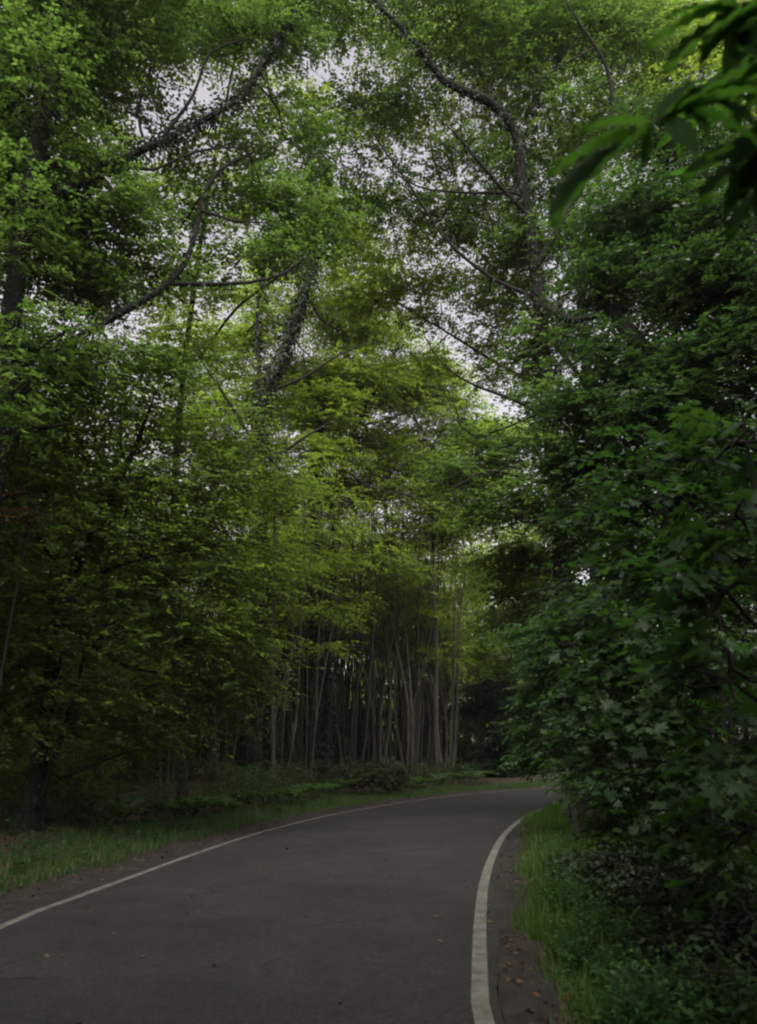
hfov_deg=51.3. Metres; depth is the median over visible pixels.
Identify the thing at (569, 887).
nettle
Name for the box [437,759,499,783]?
verge bush
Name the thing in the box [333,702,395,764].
understorey bush
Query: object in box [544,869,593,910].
nettle
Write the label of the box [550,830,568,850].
nettle
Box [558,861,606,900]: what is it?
nettle
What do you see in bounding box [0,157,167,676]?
woodland tree
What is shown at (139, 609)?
woodland tree
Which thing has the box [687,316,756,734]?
woodland tree
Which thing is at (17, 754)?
understorey bush
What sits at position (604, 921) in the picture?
nettle
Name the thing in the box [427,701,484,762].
understorey bush
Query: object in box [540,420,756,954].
sycamore sapling
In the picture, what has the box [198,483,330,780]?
coppice tree
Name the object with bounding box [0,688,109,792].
understorey bush
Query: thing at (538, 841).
grass
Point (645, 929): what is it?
nettle
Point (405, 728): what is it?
coppice tree
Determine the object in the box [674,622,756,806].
understorey bush
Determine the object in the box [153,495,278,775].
coppice tree
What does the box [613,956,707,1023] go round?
nettle
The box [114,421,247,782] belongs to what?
coppice tree
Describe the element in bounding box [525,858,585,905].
nettle
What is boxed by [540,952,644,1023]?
nettle
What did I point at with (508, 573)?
tree
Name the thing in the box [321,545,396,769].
coppice tree
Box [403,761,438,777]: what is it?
verge bush
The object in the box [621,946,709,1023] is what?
nettle
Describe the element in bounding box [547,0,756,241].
chestnut tree
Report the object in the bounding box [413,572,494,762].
coppice tree
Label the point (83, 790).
understorey bush
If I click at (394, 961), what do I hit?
road
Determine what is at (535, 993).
leaf litter
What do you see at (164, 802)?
fern
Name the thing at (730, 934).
bramble bush
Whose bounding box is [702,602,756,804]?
understorey bush
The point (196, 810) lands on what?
dead bracken
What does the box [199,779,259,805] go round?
verge bush
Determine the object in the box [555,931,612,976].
nettle
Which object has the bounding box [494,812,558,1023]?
dirt shoulder
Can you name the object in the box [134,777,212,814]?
verge bush
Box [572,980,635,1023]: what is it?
nettle
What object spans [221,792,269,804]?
fern
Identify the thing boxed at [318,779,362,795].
fern
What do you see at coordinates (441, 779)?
fern
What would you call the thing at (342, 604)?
coppice tree
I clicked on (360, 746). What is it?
coppice tree
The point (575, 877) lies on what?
nettle
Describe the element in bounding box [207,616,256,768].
coppice tree
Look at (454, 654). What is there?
coppice tree
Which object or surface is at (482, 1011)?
road marking
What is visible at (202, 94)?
sky
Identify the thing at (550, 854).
nettle
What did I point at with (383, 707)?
tree
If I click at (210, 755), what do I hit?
coppice tree
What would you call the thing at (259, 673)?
coppice tree
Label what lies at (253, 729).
understorey bush
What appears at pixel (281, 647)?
coppice tree
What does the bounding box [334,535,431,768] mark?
coppice tree
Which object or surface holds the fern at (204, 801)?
on the ground at (515, 779)
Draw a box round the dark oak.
[488,69,756,844]
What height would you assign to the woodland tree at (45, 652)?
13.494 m
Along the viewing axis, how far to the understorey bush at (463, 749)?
47.92 m
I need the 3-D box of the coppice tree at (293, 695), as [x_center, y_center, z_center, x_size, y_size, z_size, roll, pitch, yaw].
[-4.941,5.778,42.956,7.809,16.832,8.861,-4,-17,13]
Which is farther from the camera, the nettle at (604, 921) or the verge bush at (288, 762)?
the verge bush at (288, 762)
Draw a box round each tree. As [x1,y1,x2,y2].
[0,0,414,847]
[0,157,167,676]
[0,373,103,719]
[0,394,154,729]
[0,400,128,688]
[4,509,115,774]
[9,0,414,814]
[11,360,227,788]
[12,422,170,708]
[38,512,185,712]
[62,456,243,771]
[63,459,236,775]
[108,526,204,736]
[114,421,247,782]
[143,164,430,785]
[147,490,253,778]
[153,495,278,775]
[162,521,295,782]
[178,494,247,771]
[178,541,287,774]
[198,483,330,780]
[200,444,376,785]
[207,489,357,779]
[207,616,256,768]
[208,515,324,767]
[208,629,288,768]
[210,516,326,764]
[212,509,302,772]
[216,614,296,758]
[217,449,364,796]
[226,463,387,782]
[229,535,391,764]
[238,460,391,782]
[245,367,392,783]
[250,551,356,769]
[252,499,387,762]
[252,622,341,768]
[262,640,289,762]
[269,463,448,767]
[275,0,708,820]
[277,471,350,764]
[279,544,370,769]
[280,309,538,783]
[280,470,387,781]
[282,547,371,727]
[291,467,392,771]
[291,546,371,769]
[302,546,387,767]
[306,470,448,766]
[308,0,756,805]
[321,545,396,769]
[322,507,415,761]
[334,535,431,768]
[336,549,368,760]
[338,467,468,767]
[339,551,429,765]
[339,651,383,758]
[343,620,381,760]
[344,625,449,758]
[344,659,394,762]
[345,528,443,720]
[345,575,401,763]
[346,432,498,776]
[346,491,499,782]
[350,643,440,721]
[351,573,397,759]
[359,544,445,768]
[360,514,479,772]
[363,494,482,775]
[363,579,454,769]
[365,528,480,777]
[366,442,480,781]
[377,575,476,770]
[389,509,498,775]
[390,532,496,771]
[390,595,454,761]
[395,520,527,745]
[403,559,484,768]
[408,543,513,763]
[413,551,472,721]
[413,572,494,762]
[416,587,481,734]
[432,588,495,758]
[440,520,584,755]
[447,649,559,777]
[451,608,522,698]
[463,523,539,718]
[474,523,552,683]
[475,579,578,688]
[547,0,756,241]
[607,506,756,751]
[636,528,756,750]
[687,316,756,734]
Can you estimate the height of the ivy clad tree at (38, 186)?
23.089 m
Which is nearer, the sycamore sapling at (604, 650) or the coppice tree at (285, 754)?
the sycamore sapling at (604, 650)
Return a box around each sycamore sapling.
[530,594,747,887]
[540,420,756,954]
[615,402,756,920]
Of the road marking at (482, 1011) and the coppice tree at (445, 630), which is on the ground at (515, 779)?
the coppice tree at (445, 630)
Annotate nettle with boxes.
[523,913,592,963]
[524,865,601,917]
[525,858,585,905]
[532,847,576,880]
[537,834,575,867]
[538,901,601,952]
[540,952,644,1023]
[543,834,573,859]
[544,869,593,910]
[548,912,596,980]
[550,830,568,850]
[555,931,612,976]
[555,953,620,1000]
[558,855,586,882]
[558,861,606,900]
[560,875,584,898]
[564,825,594,850]
[570,898,642,969]
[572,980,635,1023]
[578,944,638,993]
[579,884,621,941]
[590,985,674,1023]
[595,872,620,905]
[595,965,642,1021]
[598,936,702,1018]
[613,934,658,989]
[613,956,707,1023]
[618,896,672,968]
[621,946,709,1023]
[640,949,713,1023]
[657,924,705,989]
[663,947,753,1007]
[670,965,739,1023]
[702,931,756,1010]
[703,962,756,1023]
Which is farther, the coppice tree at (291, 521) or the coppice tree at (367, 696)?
the coppice tree at (367, 696)
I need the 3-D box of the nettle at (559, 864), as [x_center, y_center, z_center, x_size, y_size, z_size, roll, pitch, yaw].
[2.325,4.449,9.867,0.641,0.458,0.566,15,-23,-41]
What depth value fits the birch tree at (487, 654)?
44.99 m
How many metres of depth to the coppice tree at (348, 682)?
53.15 m
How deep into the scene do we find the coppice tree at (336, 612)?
38.93 m
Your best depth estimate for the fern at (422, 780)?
33.00 m
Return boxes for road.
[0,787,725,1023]
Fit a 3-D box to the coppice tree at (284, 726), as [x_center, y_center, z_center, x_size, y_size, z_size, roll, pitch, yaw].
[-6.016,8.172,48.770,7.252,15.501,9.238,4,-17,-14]
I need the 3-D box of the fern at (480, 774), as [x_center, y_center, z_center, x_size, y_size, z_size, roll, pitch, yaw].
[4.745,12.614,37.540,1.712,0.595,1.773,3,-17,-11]
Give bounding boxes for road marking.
[0,787,560,928]
[471,806,550,1023]
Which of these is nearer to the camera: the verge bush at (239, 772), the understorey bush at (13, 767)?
the understorey bush at (13, 767)
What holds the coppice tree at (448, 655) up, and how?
on the ground at (515, 779)
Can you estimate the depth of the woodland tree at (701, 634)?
24.25 m
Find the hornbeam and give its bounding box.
[0,357,350,831]
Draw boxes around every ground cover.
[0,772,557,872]
[563,843,756,1023]
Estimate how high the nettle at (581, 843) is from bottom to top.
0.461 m
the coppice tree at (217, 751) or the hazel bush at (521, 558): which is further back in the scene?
the coppice tree at (217, 751)
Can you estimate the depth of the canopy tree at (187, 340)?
24.14 m
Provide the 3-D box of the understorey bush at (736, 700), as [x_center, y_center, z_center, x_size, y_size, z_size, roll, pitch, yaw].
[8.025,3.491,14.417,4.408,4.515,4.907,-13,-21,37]
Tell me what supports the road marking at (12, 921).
on the road
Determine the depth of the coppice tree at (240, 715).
41.10 m
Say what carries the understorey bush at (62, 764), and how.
on the ground at (515, 779)
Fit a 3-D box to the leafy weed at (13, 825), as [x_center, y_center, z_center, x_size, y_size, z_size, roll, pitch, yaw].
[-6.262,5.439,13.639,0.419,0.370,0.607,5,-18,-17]
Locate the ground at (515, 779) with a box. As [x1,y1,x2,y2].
[0,754,756,1023]
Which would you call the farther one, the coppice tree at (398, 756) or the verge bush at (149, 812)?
the coppice tree at (398, 756)
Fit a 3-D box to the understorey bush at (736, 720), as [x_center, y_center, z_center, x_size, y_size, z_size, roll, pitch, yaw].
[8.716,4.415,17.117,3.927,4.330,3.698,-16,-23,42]
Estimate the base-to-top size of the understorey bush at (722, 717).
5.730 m
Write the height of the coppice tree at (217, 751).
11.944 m
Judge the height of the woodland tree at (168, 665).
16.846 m
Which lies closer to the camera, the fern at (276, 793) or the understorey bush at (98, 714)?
the fern at (276, 793)
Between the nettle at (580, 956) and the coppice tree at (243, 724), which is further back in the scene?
the coppice tree at (243, 724)
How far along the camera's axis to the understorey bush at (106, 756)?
27.20 m
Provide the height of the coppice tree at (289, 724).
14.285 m
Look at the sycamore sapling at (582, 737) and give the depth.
9.11 m
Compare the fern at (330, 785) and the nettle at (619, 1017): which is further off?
the fern at (330, 785)
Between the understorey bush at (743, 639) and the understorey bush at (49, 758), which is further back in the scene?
the understorey bush at (49, 758)
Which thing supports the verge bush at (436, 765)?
on the ground at (515, 779)
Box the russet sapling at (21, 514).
[0,485,86,689]
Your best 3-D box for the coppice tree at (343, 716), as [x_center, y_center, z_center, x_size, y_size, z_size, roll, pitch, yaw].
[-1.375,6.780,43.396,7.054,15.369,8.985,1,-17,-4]
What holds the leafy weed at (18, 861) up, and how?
on the ground at (515, 779)
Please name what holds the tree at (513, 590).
on the ground at (515, 779)
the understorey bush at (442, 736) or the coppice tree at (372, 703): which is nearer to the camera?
the coppice tree at (372, 703)
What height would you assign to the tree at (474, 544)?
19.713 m
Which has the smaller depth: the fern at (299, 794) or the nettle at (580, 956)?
the nettle at (580, 956)
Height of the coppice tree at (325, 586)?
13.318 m
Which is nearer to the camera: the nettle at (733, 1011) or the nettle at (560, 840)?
the nettle at (733, 1011)
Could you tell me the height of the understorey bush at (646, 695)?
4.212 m
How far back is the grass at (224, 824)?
15.06 m
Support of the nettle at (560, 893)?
on the ground at (515, 779)
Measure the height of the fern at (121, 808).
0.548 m
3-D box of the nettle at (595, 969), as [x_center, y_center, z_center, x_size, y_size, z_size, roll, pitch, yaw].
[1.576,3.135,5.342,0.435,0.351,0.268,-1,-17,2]
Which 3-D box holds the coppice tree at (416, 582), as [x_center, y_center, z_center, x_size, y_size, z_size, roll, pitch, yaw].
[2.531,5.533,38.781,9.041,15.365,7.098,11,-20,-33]
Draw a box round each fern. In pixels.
[78,797,154,822]
[128,799,195,818]
[173,796,230,816]
[203,794,246,809]
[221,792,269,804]
[243,790,285,802]
[264,785,302,799]
[268,786,310,802]
[294,783,328,793]
[300,783,344,794]
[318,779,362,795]
[405,776,425,784]
[409,778,436,787]
[427,773,460,785]
[449,772,474,782]
[460,770,492,781]
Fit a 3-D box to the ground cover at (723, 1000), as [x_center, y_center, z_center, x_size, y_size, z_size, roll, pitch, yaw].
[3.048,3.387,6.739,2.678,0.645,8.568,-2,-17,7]
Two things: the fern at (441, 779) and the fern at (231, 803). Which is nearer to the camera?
the fern at (231, 803)
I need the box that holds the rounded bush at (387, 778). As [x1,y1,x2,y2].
[323,756,423,794]
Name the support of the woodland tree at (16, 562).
on the ground at (515, 779)
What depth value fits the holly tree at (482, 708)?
43.27 m
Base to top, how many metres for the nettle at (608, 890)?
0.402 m
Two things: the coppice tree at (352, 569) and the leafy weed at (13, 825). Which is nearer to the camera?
the leafy weed at (13, 825)
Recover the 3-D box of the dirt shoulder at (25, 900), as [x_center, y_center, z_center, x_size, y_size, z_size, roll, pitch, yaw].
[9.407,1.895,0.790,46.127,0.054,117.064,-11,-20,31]
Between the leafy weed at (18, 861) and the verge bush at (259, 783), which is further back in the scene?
the verge bush at (259, 783)
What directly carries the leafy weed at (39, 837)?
on the ground at (515, 779)
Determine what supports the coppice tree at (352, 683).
on the ground at (515, 779)
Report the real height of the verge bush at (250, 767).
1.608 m
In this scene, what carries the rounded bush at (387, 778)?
on the ground at (515, 779)
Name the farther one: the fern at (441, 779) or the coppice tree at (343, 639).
the coppice tree at (343, 639)
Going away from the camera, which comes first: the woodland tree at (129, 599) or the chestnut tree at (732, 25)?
the chestnut tree at (732, 25)
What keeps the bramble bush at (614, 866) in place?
on the ground at (515, 779)
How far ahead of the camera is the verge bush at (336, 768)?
28.12 m
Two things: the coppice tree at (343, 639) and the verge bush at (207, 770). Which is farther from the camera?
the coppice tree at (343, 639)
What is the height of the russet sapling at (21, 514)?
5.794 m
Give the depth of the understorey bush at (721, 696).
10.45 m
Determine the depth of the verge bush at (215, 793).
20.77 m
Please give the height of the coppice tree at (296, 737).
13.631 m
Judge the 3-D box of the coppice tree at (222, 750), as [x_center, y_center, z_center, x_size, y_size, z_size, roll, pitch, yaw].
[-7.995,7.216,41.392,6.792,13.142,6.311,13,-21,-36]
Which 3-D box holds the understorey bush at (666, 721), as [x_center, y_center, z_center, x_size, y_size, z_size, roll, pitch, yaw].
[8.659,5.969,22.764,4.817,4.980,4.536,7,-18,-22]
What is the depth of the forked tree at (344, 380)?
36.02 m
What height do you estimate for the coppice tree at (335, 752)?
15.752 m
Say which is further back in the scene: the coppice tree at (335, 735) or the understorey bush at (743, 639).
the coppice tree at (335, 735)
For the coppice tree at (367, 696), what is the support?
on the ground at (515, 779)
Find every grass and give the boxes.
[0,776,645,894]
[497,799,740,939]
[507,876,756,1023]
[514,799,615,828]
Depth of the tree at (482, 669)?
82.99 m
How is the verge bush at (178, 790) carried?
on the ground at (515, 779)
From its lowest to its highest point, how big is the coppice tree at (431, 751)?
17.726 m
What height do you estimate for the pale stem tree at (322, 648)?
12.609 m
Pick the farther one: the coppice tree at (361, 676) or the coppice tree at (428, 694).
the coppice tree at (361, 676)
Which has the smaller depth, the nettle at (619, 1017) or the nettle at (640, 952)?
the nettle at (619, 1017)
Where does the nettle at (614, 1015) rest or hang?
on the ground at (515, 779)
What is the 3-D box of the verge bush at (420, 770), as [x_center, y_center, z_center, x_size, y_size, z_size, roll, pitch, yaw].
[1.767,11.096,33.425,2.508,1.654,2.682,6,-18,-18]
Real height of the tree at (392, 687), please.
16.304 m
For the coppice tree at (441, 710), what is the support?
on the ground at (515, 779)
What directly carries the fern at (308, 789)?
on the ground at (515, 779)
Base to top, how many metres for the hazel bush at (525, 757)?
5.015 m
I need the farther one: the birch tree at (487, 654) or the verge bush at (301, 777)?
the birch tree at (487, 654)
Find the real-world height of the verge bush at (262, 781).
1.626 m
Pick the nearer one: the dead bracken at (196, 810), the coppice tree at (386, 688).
the dead bracken at (196, 810)
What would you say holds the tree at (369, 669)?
on the ground at (515, 779)
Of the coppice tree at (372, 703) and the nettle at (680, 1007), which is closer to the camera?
the nettle at (680, 1007)
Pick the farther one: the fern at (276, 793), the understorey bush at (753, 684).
the fern at (276, 793)
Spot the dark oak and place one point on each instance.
(698, 272)
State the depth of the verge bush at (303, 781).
25.87 m
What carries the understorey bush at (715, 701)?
on the ground at (515, 779)
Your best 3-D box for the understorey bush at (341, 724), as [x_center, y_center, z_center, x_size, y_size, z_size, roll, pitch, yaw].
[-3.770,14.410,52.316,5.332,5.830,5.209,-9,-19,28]
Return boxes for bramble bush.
[545,802,756,931]
[606,890,756,1022]
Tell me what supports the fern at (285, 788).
on the ground at (515, 779)
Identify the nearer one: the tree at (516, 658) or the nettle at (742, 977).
the nettle at (742, 977)
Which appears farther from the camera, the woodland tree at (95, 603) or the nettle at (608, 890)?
the woodland tree at (95, 603)
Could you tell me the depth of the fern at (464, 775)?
35.87 m
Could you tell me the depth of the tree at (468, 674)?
64.10 m
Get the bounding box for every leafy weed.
[3,814,27,835]
[8,843,32,872]
[16,818,62,847]
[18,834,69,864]
[61,829,71,844]
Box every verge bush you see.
[104,785,191,822]
[132,766,219,816]
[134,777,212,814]
[162,746,268,803]
[187,782,243,812]
[188,753,248,796]
[190,758,299,792]
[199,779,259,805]
[208,762,303,808]
[209,769,287,798]
[211,760,278,787]
[227,759,326,802]
[256,750,316,791]
[261,756,319,785]
[274,765,328,798]
[282,765,315,786]
[299,751,372,795]
[316,770,346,784]
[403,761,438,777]
[407,759,447,787]
[415,754,464,781]
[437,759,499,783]
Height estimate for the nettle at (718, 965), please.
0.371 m
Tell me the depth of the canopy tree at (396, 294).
25.07 m
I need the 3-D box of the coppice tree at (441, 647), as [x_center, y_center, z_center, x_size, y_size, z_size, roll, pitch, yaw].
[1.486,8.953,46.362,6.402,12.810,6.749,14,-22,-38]
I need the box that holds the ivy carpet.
[585,800,756,970]
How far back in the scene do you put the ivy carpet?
10.27 m
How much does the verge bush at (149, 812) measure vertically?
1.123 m
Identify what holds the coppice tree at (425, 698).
on the ground at (515, 779)
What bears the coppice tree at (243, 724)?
on the ground at (515, 779)
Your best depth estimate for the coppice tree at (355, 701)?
37.17 m
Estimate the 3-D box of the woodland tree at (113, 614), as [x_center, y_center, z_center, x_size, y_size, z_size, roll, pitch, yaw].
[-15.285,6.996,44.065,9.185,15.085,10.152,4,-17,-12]
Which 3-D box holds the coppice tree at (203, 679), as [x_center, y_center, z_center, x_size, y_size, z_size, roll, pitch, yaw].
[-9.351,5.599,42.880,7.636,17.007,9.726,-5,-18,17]
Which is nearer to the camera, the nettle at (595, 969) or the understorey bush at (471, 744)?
the nettle at (595, 969)
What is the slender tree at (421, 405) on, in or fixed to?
on the ground at (515, 779)
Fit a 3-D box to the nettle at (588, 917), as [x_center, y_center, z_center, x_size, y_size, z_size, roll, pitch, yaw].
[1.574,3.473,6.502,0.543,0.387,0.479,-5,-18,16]
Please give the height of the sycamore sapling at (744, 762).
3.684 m
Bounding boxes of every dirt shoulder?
[0,784,612,918]
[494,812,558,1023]
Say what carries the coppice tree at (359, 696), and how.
on the ground at (515, 779)
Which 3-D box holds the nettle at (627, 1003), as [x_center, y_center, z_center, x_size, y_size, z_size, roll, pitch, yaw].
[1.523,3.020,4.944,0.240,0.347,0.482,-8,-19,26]
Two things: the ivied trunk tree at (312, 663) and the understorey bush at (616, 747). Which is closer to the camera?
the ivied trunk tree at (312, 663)
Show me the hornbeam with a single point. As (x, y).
(60, 637)
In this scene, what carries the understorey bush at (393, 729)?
on the ground at (515, 779)
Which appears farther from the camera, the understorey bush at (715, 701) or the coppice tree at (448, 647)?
the coppice tree at (448, 647)
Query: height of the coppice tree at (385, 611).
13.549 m
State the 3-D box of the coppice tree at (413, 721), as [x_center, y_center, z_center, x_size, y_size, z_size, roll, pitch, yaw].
[1.719,4.496,39.326,7.860,17.510,7.455,-14,-22,39]
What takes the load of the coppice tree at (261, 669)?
on the ground at (515, 779)
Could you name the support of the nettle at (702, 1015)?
on the ground at (515, 779)
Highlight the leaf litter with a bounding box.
[0,771,701,1023]
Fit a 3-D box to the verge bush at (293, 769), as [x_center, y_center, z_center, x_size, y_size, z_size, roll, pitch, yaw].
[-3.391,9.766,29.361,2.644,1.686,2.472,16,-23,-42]
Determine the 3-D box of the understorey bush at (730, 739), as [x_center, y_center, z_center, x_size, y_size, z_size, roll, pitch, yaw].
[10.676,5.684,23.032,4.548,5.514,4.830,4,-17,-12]
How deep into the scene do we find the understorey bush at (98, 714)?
30.24 m
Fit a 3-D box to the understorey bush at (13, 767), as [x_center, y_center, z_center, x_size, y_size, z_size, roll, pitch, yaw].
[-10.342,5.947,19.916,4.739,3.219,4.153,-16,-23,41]
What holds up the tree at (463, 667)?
on the ground at (515, 779)
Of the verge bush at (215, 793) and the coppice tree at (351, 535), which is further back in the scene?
the coppice tree at (351, 535)
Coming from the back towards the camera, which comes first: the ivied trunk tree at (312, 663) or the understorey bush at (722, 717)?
the ivied trunk tree at (312, 663)
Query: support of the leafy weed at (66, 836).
on the ground at (515, 779)
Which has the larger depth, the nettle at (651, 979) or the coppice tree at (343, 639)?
the coppice tree at (343, 639)
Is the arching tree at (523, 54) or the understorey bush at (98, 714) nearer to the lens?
the arching tree at (523, 54)
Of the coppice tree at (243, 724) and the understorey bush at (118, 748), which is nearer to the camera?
the understorey bush at (118, 748)
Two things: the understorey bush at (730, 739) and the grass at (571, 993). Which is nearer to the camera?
the grass at (571, 993)
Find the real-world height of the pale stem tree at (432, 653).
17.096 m
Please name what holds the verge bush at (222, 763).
on the ground at (515, 779)
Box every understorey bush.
[0,648,132,793]
[0,668,77,799]
[0,679,55,783]
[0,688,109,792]
[0,719,49,798]
[2,695,184,823]
[4,711,130,786]
[49,707,143,774]
[52,667,169,791]
[55,664,130,782]
[56,677,139,795]
[64,691,152,787]
[229,699,286,758]
[295,697,363,757]
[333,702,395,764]
[340,673,428,764]
[400,675,489,770]
[409,710,471,766]
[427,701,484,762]
[447,708,475,767]
[453,708,499,769]
[581,577,756,857]
[587,694,640,755]
[590,625,755,811]
[599,598,756,802]
[619,663,739,793]
[667,627,756,802]
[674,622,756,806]
[676,676,749,787]
[702,562,756,827]
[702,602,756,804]
[710,647,755,804]
[714,627,756,809]
[743,650,756,901]
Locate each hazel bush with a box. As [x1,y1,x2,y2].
[452,531,587,813]
[478,585,636,835]
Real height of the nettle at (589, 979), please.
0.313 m
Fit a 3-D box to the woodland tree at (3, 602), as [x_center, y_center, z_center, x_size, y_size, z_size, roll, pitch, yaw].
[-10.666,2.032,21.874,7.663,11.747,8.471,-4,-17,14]
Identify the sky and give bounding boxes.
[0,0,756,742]
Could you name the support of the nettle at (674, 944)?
on the ground at (515, 779)
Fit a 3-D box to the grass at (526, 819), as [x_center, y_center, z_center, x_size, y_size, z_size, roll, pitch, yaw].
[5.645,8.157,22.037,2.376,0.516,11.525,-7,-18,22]
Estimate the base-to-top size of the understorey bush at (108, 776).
4.831 m
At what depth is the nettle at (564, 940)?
6.30 m
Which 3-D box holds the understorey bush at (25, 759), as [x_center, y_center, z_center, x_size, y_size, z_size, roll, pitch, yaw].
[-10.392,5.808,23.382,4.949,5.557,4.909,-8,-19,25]
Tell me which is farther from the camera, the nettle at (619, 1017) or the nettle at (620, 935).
the nettle at (620, 935)
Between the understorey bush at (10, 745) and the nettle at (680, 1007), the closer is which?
the nettle at (680, 1007)
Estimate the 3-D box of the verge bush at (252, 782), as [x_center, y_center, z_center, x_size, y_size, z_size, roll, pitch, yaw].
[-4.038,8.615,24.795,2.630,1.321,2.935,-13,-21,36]
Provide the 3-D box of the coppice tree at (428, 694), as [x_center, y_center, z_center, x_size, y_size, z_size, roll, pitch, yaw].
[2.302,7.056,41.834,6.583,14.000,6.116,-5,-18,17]
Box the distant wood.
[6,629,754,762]
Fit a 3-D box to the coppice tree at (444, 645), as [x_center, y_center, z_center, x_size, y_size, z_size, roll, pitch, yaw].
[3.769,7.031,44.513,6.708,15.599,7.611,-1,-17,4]
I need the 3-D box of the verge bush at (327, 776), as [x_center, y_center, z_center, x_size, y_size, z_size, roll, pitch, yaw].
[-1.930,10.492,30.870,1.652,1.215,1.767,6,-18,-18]
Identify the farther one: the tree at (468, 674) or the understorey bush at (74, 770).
the tree at (468, 674)
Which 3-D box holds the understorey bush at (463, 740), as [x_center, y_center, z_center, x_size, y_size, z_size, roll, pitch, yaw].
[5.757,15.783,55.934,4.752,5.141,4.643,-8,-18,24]
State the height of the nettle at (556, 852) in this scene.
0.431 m
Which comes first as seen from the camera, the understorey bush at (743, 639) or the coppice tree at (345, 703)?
the understorey bush at (743, 639)
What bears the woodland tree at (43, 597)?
on the ground at (515, 779)
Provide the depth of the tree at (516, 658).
65.78 m
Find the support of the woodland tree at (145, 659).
on the ground at (515, 779)
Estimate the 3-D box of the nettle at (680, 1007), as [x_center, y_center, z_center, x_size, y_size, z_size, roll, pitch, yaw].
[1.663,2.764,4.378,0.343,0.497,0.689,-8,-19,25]
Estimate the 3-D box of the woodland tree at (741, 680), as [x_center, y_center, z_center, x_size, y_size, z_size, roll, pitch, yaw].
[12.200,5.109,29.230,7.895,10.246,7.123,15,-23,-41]
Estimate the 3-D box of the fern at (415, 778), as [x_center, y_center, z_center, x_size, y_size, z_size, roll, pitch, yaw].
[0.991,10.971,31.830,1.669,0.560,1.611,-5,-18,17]
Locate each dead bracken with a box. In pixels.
[178,809,202,814]
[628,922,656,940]
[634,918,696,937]
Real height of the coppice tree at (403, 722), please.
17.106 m

